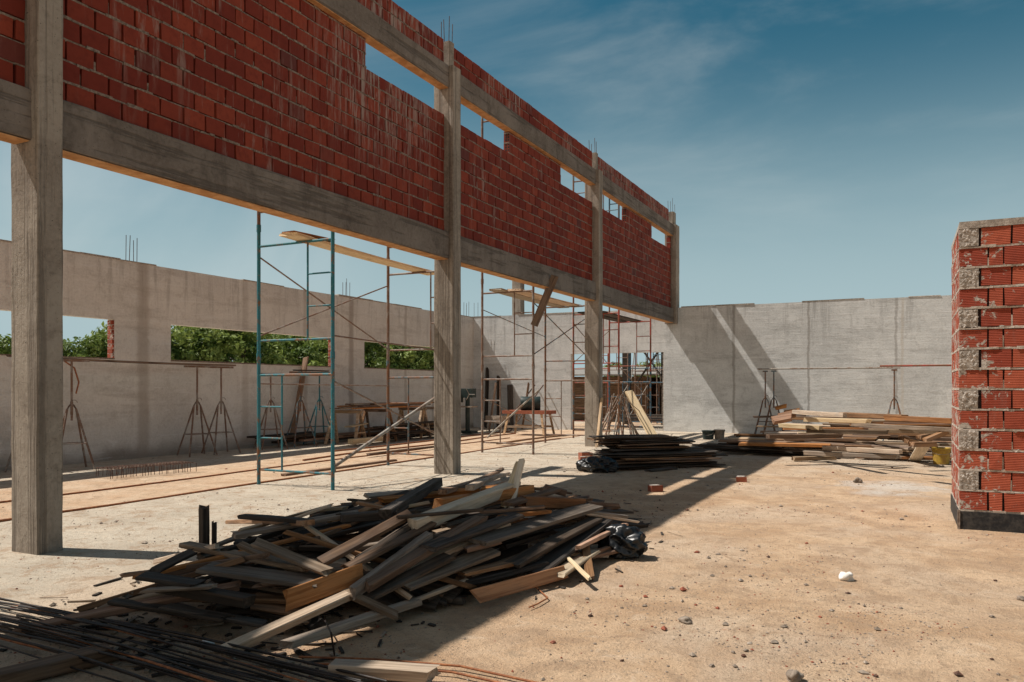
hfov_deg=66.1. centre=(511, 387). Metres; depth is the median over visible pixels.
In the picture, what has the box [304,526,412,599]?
batten
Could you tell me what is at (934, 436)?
plank
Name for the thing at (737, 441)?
plank
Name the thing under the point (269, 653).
rebar rod
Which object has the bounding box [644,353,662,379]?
plank
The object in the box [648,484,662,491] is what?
brick
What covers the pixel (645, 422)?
plank
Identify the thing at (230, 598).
plank
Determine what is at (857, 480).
stone
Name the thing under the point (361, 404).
board
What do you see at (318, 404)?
trestle
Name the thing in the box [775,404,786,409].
plank
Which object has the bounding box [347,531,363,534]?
plank
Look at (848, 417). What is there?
plank
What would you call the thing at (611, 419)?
steel prop
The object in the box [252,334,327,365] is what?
tree
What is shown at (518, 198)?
brick wall
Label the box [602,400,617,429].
steel prop
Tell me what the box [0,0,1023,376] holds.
sky
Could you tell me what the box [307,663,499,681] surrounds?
rebar rod
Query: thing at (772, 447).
board
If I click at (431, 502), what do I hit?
plank
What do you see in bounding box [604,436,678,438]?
board
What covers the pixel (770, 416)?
plank
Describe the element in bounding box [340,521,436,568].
plank
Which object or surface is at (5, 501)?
rebar rod
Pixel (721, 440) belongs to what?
plank
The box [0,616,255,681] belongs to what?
rebar rod
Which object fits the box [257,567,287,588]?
plank
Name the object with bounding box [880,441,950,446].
plank
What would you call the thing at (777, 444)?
plank
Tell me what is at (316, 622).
plank
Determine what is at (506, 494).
plank
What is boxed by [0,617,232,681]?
rebar rod
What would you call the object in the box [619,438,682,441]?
board
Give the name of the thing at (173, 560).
plank
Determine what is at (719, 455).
board
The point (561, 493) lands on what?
plank
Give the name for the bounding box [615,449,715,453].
board
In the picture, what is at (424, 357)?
tree
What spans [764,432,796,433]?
plank
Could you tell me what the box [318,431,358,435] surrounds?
board
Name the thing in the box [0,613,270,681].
rebar rod
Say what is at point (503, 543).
plank
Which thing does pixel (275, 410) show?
trestle
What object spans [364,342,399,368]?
tree
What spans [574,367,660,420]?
site shed
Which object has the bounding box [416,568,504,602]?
plank
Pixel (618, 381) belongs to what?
scaffold tower
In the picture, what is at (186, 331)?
tree
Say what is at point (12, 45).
brick wall
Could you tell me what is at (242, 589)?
plank
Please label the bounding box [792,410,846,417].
plank
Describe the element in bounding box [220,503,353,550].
batten
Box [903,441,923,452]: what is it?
plank
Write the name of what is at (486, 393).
plank
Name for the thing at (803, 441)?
plank
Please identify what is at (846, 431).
plank
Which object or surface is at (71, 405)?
trestle
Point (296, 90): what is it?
brick wall
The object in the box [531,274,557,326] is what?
plank
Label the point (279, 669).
rebar rod
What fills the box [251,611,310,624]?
plank
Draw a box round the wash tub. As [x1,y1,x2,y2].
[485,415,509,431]
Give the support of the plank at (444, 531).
on the plank at (439, 530)
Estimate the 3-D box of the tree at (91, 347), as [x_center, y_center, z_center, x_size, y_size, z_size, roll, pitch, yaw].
[-16.744,-0.378,29.323,3.921,3.774,4.098,0,0,-14]
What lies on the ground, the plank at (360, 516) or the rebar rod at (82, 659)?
the rebar rod at (82, 659)
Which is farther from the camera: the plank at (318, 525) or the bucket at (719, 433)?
the bucket at (719, 433)
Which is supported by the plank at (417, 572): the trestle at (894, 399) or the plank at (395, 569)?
the plank at (395, 569)
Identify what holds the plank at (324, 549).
on the plank
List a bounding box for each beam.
[0,79,31,143]
[63,100,448,259]
[307,0,448,89]
[461,75,595,185]
[461,236,595,300]
[603,175,673,235]
[603,285,673,322]
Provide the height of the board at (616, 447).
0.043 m
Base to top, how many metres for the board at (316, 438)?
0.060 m
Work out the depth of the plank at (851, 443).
15.81 m
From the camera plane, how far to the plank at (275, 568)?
4.97 m
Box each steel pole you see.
[335,397,433,471]
[487,389,539,437]
[499,385,534,431]
[510,385,543,431]
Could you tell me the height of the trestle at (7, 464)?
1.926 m
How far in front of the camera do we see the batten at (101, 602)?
4.69 m
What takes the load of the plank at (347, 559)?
on the plank
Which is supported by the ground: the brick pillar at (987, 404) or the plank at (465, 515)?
the brick pillar at (987, 404)
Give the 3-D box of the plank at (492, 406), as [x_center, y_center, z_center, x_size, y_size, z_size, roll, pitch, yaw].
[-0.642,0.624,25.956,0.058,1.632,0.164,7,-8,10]
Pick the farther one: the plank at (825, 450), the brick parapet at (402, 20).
the plank at (825, 450)
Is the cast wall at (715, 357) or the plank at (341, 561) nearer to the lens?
the plank at (341, 561)
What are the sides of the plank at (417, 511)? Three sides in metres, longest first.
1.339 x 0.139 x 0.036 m
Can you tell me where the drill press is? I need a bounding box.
[461,388,477,433]
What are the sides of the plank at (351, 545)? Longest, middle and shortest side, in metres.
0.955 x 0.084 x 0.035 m
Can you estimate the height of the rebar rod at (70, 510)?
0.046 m
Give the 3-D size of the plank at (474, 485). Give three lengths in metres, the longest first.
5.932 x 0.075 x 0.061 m
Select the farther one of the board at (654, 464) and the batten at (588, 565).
the board at (654, 464)
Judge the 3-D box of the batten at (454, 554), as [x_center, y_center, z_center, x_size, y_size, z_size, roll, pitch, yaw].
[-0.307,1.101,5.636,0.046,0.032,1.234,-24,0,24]
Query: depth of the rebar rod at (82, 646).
4.24 m
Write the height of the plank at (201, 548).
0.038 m
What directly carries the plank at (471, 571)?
on the plank at (489, 577)
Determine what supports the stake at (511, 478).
on the plank at (465, 515)
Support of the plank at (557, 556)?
on the batten at (588, 565)
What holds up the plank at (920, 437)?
on the plank at (900, 437)
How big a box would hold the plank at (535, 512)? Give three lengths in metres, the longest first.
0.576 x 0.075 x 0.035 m
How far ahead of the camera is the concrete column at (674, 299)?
25.08 m
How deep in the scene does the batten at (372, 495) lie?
7.11 m
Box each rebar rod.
[0,437,509,502]
[0,438,560,521]
[0,597,276,659]
[0,599,360,681]
[0,601,387,681]
[0,604,338,677]
[0,606,361,681]
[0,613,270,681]
[0,615,290,681]
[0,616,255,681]
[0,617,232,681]
[0,618,226,681]
[0,620,215,681]
[0,623,195,681]
[0,624,280,681]
[0,626,130,657]
[0,629,204,681]
[0,634,141,679]
[0,635,156,681]
[0,638,146,681]
[0,644,121,681]
[1,628,238,681]
[14,605,306,681]
[16,615,271,681]
[18,605,283,677]
[22,604,326,681]
[95,621,347,681]
[298,656,536,681]
[303,433,515,460]
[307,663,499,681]
[322,615,334,655]
[335,431,509,451]
[529,587,547,607]
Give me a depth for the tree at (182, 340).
34.73 m
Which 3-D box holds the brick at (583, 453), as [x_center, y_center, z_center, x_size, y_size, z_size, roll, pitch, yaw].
[1.433,1.325,15.385,0.246,0.160,0.156,0,0,-25]
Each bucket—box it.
[702,430,714,438]
[713,429,724,438]
[931,447,950,464]
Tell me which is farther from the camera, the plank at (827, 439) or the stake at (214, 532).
the plank at (827, 439)
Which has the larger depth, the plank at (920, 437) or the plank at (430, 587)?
the plank at (920, 437)
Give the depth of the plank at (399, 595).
4.95 m
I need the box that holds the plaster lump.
[838,571,853,580]
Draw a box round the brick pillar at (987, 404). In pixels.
[951,217,1023,532]
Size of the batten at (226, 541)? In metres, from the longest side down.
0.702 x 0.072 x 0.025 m
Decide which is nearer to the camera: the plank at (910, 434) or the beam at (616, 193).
the plank at (910, 434)
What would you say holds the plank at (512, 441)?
on the ground
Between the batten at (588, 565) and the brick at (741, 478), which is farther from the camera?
the brick at (741, 478)
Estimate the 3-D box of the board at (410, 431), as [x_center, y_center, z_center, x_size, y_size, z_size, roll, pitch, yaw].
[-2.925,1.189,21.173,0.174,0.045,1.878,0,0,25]
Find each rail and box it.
[757,367,900,369]
[880,364,951,366]
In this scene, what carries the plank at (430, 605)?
on the ground
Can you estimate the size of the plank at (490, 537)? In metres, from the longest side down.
1.757 x 0.177 x 0.036 m
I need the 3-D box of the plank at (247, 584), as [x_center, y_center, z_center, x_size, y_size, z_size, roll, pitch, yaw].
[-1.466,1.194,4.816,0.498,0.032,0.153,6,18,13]
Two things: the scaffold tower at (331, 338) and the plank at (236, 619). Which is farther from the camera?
the scaffold tower at (331, 338)
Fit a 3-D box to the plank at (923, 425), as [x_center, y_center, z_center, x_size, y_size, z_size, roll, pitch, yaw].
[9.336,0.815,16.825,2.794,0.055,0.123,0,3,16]
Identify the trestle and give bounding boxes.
[4,453,10,471]
[63,359,95,468]
[176,365,217,456]
[201,366,240,454]
[253,373,287,449]
[283,371,317,447]
[303,372,335,445]
[754,371,775,433]
[762,370,783,433]
[882,369,900,440]
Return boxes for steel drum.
[521,396,540,409]
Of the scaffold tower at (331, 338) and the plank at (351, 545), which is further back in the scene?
the scaffold tower at (331, 338)
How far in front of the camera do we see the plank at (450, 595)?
5.11 m
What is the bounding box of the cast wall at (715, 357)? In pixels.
[473,295,951,433]
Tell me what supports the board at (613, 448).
on the board at (653, 450)
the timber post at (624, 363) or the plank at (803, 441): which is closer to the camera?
the plank at (803, 441)
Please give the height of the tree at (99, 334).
4.188 m
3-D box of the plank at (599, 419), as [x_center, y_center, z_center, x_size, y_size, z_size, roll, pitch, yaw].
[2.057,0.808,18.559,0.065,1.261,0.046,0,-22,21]
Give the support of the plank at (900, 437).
on the plank at (929, 449)
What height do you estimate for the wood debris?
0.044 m
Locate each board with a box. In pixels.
[247,431,313,437]
[255,432,330,438]
[271,439,299,443]
[279,435,325,440]
[299,436,353,440]
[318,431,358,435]
[329,434,377,439]
[337,405,358,406]
[338,431,382,436]
[351,403,369,404]
[352,406,419,408]
[358,404,430,406]
[365,426,417,430]
[366,430,407,434]
[373,424,420,427]
[375,402,432,404]
[384,430,423,434]
[386,433,431,438]
[390,435,433,438]
[391,421,433,424]
[393,430,433,434]
[395,426,430,430]
[589,434,663,437]
[592,438,676,440]
[593,450,721,454]
[594,441,622,442]
[595,447,702,452]
[598,443,622,445]
[602,448,629,449]
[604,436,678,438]
[604,453,716,457]
[605,444,675,447]
[609,448,687,451]
[612,420,662,421]
[613,457,720,460]
[614,435,668,436]
[615,442,692,445]
[615,445,689,447]
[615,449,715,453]
[617,459,708,463]
[618,460,717,467]
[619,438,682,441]
[619,455,711,459]
[619,461,707,464]
[620,440,695,443]
[625,463,725,468]
[644,467,677,471]
[679,463,703,467]
[692,444,781,448]
[695,446,812,451]
[698,444,783,448]
[711,454,727,455]
[716,449,803,453]
[786,447,821,448]
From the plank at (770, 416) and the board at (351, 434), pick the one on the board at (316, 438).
the board at (351, 434)
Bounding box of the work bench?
[502,410,555,434]
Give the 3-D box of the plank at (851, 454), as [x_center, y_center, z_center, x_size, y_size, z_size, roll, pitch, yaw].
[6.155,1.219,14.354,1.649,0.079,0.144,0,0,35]
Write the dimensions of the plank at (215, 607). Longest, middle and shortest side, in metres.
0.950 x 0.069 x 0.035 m
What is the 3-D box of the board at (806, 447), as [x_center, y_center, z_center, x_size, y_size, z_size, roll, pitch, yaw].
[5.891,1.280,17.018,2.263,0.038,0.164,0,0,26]
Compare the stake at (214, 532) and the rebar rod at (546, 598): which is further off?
the stake at (214, 532)
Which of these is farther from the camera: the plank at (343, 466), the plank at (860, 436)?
the plank at (860, 436)
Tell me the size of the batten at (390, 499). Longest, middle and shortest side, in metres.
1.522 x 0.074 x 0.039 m
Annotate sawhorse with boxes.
[324,410,365,445]
[357,409,397,441]
[395,407,431,438]
[416,407,433,429]
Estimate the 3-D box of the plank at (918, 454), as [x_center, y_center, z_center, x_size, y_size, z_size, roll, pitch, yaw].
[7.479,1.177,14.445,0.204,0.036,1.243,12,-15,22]
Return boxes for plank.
[0,643,118,681]
[6,355,235,365]
[96,592,132,608]
[107,597,234,621]
[127,540,346,598]
[129,593,164,599]
[135,571,206,586]
[138,583,217,593]
[148,548,197,572]
[156,583,255,608]
[157,603,267,627]
[165,568,197,575]
[172,602,191,620]
[179,541,309,571]
[184,592,309,603]
[195,562,322,588]
[196,544,232,559]
[204,583,268,592]
[208,592,274,610]
[209,542,369,584]
[213,523,510,656]
[225,519,314,525]
[231,579,290,593]
[232,509,358,538]
[233,538,289,544]
[237,514,314,523]
[250,537,333,575]
[250,592,316,615]
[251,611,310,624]
[254,559,346,564]
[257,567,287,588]
[265,567,284,570]
[273,510,374,539]
[278,596,421,648]
[279,232,433,275]
[280,544,340,552]
[281,459,396,475]
[282,230,335,241]
[282,520,407,538]
[283,563,362,611]
[285,593,336,630]
[286,521,362,549]
[290,356,308,437]
[290,512,413,544]
[293,370,328,371]
[297,543,403,553]
[303,616,325,630]
[311,561,379,574]
[317,509,411,564]
[318,506,348,511]
[320,539,393,557]
[328,659,438,681]
[330,535,383,542]
[336,510,396,522]
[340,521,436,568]
[341,557,387,561]
[344,423,367,427]
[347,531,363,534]
[348,436,382,443]
[349,531,432,599]
[354,524,410,558]
[356,501,397,509]
[362,552,456,599]
[364,516,487,592]
[366,446,433,455]
[375,498,434,509]
[375,594,403,605]
[377,477,442,519]
[389,592,442,610]
[393,587,415,599]
[396,508,483,519]
[400,517,462,545]
[403,547,500,590]
[405,588,446,605]
[408,481,520,529]
[409,505,432,512]
[414,500,501,513]
[415,578,468,599]
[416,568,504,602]
[417,490,534,505]
[417,582,445,596]
[419,512,524,551]
[432,485,534,508]
[432,517,491,534]
[434,581,462,602]
[435,517,494,533]
[437,547,527,580]
[438,468,503,494]
[447,595,465,604]
[455,553,518,579]
[456,535,529,555]
[456,560,514,575]
[460,510,531,517]
[463,542,501,552]
[465,472,510,490]
[465,503,602,546]
[465,561,548,584]
[469,565,567,602]
[479,505,545,513]
[483,503,500,509]
[484,367,488,427]
[488,383,496,430]
[489,288,568,307]
[496,376,499,428]
[498,509,551,516]
[499,530,555,550]
[502,487,560,506]
[505,435,560,442]
[505,517,602,567]
[507,289,579,307]
[507,384,513,428]
[511,518,527,523]
[514,524,566,537]
[518,495,585,508]
[521,382,529,428]
[524,517,611,573]
[528,543,608,557]
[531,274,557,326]
[542,484,566,496]
[544,520,618,534]
[557,550,600,577]
[558,516,593,524]
[567,556,590,579]
[572,546,611,559]
[575,523,627,549]
[578,311,626,321]
[587,498,604,502]
[587,513,639,522]
[592,549,617,558]
[595,397,602,446]
[595,517,648,527]
[600,509,633,513]
[603,311,641,322]
[625,390,656,433]
[638,352,658,380]
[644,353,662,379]
[719,439,734,442]
[723,439,746,442]
[728,437,803,440]
[734,434,888,438]
[738,442,830,446]
[746,440,844,446]
[753,415,805,417]
[760,431,805,432]
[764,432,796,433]
[765,437,856,441]
[766,434,842,438]
[767,439,869,441]
[768,422,830,426]
[771,413,791,424]
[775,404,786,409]
[777,410,795,417]
[778,424,821,429]
[783,427,864,429]
[783,447,908,454]
[791,456,836,460]
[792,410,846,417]
[796,416,825,416]
[797,432,837,433]
[803,417,871,422]
[803,451,899,458]
[804,441,899,445]
[806,429,888,433]
[812,417,881,418]
[817,441,879,442]
[822,423,849,425]
[822,446,902,453]
[839,412,907,418]
[842,435,878,437]
[843,434,890,437]
[843,437,877,440]
[845,445,930,447]
[846,441,950,445]
[851,423,951,431]
[852,434,915,437]
[852,452,950,456]
[856,456,951,459]
[868,428,950,433]
[870,421,924,423]
[871,445,931,450]
[873,433,950,436]
[874,447,907,449]
[878,437,951,440]
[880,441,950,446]
[883,415,951,423]
[883,422,951,425]
[888,424,951,426]
[888,439,951,442]
[898,435,912,440]
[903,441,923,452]
[904,438,921,443]
[908,442,937,446]
[909,441,929,461]
[915,434,931,439]
[921,431,949,441]
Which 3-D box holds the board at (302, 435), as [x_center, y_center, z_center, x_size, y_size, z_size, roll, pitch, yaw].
[-5.319,1.170,19.349,0.183,0.060,2.451,0,0,29]
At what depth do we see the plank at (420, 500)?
6.91 m
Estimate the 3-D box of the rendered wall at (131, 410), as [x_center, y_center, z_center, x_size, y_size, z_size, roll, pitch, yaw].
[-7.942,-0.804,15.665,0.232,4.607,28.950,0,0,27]
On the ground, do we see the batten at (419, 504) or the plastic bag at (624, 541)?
the plastic bag at (624, 541)
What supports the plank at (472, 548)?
on the plank at (468, 560)
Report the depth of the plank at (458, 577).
5.26 m
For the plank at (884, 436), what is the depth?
16.21 m
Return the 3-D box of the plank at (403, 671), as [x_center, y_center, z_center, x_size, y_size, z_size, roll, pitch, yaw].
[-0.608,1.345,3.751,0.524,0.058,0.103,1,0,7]
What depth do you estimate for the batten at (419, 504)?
6.04 m
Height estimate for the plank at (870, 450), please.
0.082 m
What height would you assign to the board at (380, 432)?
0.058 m
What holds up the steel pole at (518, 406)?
on the ground
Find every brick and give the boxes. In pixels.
[578,451,592,459]
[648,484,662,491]
[736,476,746,481]
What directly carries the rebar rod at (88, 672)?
on the ground
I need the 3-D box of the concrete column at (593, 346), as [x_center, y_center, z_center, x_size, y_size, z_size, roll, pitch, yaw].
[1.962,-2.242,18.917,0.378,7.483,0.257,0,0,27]
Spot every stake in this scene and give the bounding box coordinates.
[198,505,209,543]
[212,520,216,543]
[501,461,517,507]
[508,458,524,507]
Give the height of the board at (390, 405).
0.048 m
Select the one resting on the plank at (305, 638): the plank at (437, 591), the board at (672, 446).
the plank at (437, 591)
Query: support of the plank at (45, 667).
on the ground
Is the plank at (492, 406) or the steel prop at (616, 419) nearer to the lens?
the steel prop at (616, 419)
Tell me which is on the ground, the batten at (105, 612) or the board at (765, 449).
the batten at (105, 612)
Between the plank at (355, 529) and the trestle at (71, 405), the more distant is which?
the trestle at (71, 405)
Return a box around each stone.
[678,616,691,623]
[785,669,803,681]
[853,477,862,482]
[1017,596,1023,600]
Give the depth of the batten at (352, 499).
6.86 m
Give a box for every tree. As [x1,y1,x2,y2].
[0,334,11,353]
[63,336,102,356]
[79,321,174,359]
[171,325,230,361]
[171,325,248,362]
[193,329,297,364]
[221,334,252,362]
[235,334,299,362]
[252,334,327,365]
[280,334,327,365]
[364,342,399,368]
[369,345,433,369]
[370,345,433,369]
[632,361,660,376]
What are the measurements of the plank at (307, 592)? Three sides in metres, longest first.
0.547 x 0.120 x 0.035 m
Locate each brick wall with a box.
[0,0,24,86]
[63,0,444,229]
[461,125,592,280]
[602,207,670,307]
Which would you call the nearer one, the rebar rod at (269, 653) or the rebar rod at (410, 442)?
the rebar rod at (269, 653)
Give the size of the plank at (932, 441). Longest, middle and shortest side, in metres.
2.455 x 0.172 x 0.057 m
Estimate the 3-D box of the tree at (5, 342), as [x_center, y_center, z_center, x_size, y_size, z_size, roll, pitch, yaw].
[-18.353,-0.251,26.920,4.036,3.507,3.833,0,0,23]
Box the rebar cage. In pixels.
[96,461,196,478]
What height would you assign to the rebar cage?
0.155 m
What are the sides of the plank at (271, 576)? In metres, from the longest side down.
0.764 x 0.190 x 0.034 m
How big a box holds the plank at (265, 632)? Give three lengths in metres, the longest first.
2.487 x 0.070 x 0.050 m
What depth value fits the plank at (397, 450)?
17.17 m
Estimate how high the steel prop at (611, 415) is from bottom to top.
1.238 m
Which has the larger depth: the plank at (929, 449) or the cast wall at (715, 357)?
the cast wall at (715, 357)
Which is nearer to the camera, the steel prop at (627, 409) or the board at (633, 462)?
the board at (633, 462)
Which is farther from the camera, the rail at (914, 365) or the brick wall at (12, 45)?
the rail at (914, 365)
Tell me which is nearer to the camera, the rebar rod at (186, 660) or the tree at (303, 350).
the rebar rod at (186, 660)
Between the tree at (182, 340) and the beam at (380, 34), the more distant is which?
the tree at (182, 340)
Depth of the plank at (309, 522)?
6.04 m
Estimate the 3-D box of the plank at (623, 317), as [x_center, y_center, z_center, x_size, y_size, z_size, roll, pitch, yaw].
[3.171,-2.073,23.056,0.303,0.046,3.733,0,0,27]
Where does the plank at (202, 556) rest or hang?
on the plank at (179, 572)
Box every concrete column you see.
[11,0,62,554]
[434,16,460,474]
[512,281,523,314]
[585,138,602,446]
[665,198,678,323]
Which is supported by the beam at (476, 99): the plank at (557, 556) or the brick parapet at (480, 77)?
the brick parapet at (480, 77)
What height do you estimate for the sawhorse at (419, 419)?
0.868 m
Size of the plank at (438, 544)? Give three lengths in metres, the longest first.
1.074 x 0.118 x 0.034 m
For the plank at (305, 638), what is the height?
0.043 m
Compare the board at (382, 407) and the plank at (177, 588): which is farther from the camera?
the board at (382, 407)
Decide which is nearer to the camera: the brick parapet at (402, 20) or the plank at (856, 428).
the brick parapet at (402, 20)
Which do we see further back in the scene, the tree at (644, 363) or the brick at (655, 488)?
the tree at (644, 363)
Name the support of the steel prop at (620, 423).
on the ground
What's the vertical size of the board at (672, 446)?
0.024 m
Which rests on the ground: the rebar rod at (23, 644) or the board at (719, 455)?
the rebar rod at (23, 644)
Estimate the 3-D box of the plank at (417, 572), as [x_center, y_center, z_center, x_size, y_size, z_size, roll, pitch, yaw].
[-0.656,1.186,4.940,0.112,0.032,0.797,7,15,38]
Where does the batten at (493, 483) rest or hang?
on the batten
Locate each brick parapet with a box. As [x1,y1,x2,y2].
[356,0,443,61]
[454,48,591,166]
[598,157,668,220]
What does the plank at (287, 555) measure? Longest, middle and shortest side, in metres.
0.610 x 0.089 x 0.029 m
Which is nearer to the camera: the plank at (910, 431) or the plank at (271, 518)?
the plank at (271, 518)
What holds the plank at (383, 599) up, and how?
on the plank
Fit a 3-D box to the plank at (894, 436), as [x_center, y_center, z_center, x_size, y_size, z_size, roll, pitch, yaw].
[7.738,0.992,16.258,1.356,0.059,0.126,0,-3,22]
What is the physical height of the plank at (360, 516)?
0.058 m
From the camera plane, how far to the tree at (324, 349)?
43.49 m
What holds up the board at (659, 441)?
on the board at (634, 444)
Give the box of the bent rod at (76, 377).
[64,361,79,393]
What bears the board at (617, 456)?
on the board at (645, 458)
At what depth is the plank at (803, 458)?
14.94 m
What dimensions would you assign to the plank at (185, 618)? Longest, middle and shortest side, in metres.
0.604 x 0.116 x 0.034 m
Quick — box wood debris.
[0,503,681,677]
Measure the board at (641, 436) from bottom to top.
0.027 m
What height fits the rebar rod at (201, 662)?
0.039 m
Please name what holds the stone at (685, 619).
on the ground
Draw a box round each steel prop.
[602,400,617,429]
[603,395,617,424]
[603,401,620,434]
[606,395,612,434]
[608,394,613,434]
[613,395,620,434]
[615,393,623,434]
[617,399,622,434]
[620,399,625,434]
[623,394,634,433]
[625,403,631,433]
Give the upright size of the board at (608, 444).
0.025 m
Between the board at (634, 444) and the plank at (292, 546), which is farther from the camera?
the board at (634, 444)
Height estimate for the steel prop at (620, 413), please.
1.256 m
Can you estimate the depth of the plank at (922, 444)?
13.23 m
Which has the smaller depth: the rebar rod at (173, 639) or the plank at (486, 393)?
the rebar rod at (173, 639)
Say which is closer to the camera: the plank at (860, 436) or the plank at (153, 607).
the plank at (153, 607)
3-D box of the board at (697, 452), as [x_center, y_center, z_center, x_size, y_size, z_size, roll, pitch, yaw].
[2.549,1.137,13.707,2.428,0.045,0.213,0,-2,-18]
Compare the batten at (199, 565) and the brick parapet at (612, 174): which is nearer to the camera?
the batten at (199, 565)
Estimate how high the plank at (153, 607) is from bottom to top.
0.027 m
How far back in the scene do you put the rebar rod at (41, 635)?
4.32 m
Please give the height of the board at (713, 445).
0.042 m
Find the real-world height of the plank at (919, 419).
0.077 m
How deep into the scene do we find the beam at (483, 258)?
15.07 m
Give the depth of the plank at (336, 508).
5.99 m
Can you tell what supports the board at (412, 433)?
on the ground
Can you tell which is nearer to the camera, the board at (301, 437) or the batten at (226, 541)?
the batten at (226, 541)
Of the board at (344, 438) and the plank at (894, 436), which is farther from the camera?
the board at (344, 438)
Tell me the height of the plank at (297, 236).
0.060 m
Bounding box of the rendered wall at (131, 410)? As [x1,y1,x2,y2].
[0,235,473,470]
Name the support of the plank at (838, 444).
on the plank
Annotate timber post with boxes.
[622,353,630,423]
[661,352,663,424]
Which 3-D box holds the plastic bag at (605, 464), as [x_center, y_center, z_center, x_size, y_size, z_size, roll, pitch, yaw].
[1.439,1.269,13.182,0.740,0.254,0.513,0,0,27]
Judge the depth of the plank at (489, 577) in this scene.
5.36 m
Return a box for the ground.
[0,420,1023,681]
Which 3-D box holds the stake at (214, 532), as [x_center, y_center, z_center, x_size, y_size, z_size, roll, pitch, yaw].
[-2.138,1.138,5.656,0.032,0.380,0.033,0,0,27]
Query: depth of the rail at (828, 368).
21.77 m
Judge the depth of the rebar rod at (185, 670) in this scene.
3.95 m
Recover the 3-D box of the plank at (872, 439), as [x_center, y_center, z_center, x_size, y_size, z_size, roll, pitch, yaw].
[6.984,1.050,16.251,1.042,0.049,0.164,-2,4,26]
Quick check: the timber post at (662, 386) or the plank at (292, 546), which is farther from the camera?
the timber post at (662, 386)
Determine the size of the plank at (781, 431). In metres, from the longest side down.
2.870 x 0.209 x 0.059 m
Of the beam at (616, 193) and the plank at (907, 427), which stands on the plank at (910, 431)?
the plank at (907, 427)
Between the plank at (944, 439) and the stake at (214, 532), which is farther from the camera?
the plank at (944, 439)
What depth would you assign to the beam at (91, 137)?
8.57 m
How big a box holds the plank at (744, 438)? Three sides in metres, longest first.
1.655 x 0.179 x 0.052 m
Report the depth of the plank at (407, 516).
5.56 m
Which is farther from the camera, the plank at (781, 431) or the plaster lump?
the plank at (781, 431)
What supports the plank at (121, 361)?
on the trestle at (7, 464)
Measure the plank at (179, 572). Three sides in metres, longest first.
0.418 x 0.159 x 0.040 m
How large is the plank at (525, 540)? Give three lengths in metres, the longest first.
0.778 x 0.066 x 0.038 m
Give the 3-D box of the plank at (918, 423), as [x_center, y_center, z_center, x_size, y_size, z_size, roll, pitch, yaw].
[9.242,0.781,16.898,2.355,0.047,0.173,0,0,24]
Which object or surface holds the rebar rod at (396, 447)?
on the ground
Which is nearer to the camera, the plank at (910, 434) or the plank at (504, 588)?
the plank at (504, 588)
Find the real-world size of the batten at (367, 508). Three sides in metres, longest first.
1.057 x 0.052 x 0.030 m
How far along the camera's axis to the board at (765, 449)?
16.33 m
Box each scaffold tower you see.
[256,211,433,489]
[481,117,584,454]
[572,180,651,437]
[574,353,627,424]
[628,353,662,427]
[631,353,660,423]
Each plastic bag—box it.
[575,456,618,472]
[597,524,647,558]
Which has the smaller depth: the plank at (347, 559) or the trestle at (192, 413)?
the plank at (347, 559)
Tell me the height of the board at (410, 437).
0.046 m
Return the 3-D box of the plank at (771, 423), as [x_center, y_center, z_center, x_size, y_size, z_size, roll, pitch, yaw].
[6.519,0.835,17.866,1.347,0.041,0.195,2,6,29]
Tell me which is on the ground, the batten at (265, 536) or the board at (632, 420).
the board at (632, 420)
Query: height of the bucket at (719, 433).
0.260 m
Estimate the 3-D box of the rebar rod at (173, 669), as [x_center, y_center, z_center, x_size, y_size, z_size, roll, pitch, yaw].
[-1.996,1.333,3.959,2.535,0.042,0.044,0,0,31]
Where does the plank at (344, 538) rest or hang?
on the plank at (308, 554)
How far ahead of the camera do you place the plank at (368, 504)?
5.83 m
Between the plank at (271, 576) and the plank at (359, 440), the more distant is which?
the plank at (359, 440)
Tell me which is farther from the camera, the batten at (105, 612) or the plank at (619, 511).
the plank at (619, 511)
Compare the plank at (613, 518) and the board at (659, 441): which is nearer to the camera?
the plank at (613, 518)
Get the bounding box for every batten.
[12,580,240,635]
[77,556,248,611]
[119,552,270,577]
[132,524,350,578]
[152,543,218,563]
[198,537,235,553]
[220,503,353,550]
[233,503,333,541]
[236,541,398,619]
[238,506,322,531]
[251,571,369,587]
[282,530,475,588]
[288,489,412,516]
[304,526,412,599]
[306,521,361,543]
[328,501,429,522]
[337,490,408,512]
[347,498,363,501]
[354,508,431,557]
[356,533,443,550]
[358,502,388,511]
[363,487,441,498]
[377,485,495,502]
[440,513,498,528]
[451,514,500,556]
[478,481,500,490]
[534,488,572,493]
[577,515,594,579]
[588,501,619,505]
[592,511,628,518]
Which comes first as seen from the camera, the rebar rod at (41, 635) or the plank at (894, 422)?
the rebar rod at (41, 635)
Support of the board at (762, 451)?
on the ground
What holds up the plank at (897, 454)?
on the ground
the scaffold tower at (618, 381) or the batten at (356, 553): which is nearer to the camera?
the batten at (356, 553)
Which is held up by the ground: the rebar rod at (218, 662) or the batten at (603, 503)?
the rebar rod at (218, 662)
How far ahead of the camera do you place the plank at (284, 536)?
5.76 m
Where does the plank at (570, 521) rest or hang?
on the plank
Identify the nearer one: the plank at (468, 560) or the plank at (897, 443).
the plank at (468, 560)
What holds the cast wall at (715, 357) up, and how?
on the ground
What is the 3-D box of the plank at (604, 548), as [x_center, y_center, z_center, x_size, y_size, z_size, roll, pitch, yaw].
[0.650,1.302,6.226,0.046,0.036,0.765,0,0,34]
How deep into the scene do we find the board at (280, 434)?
19.12 m

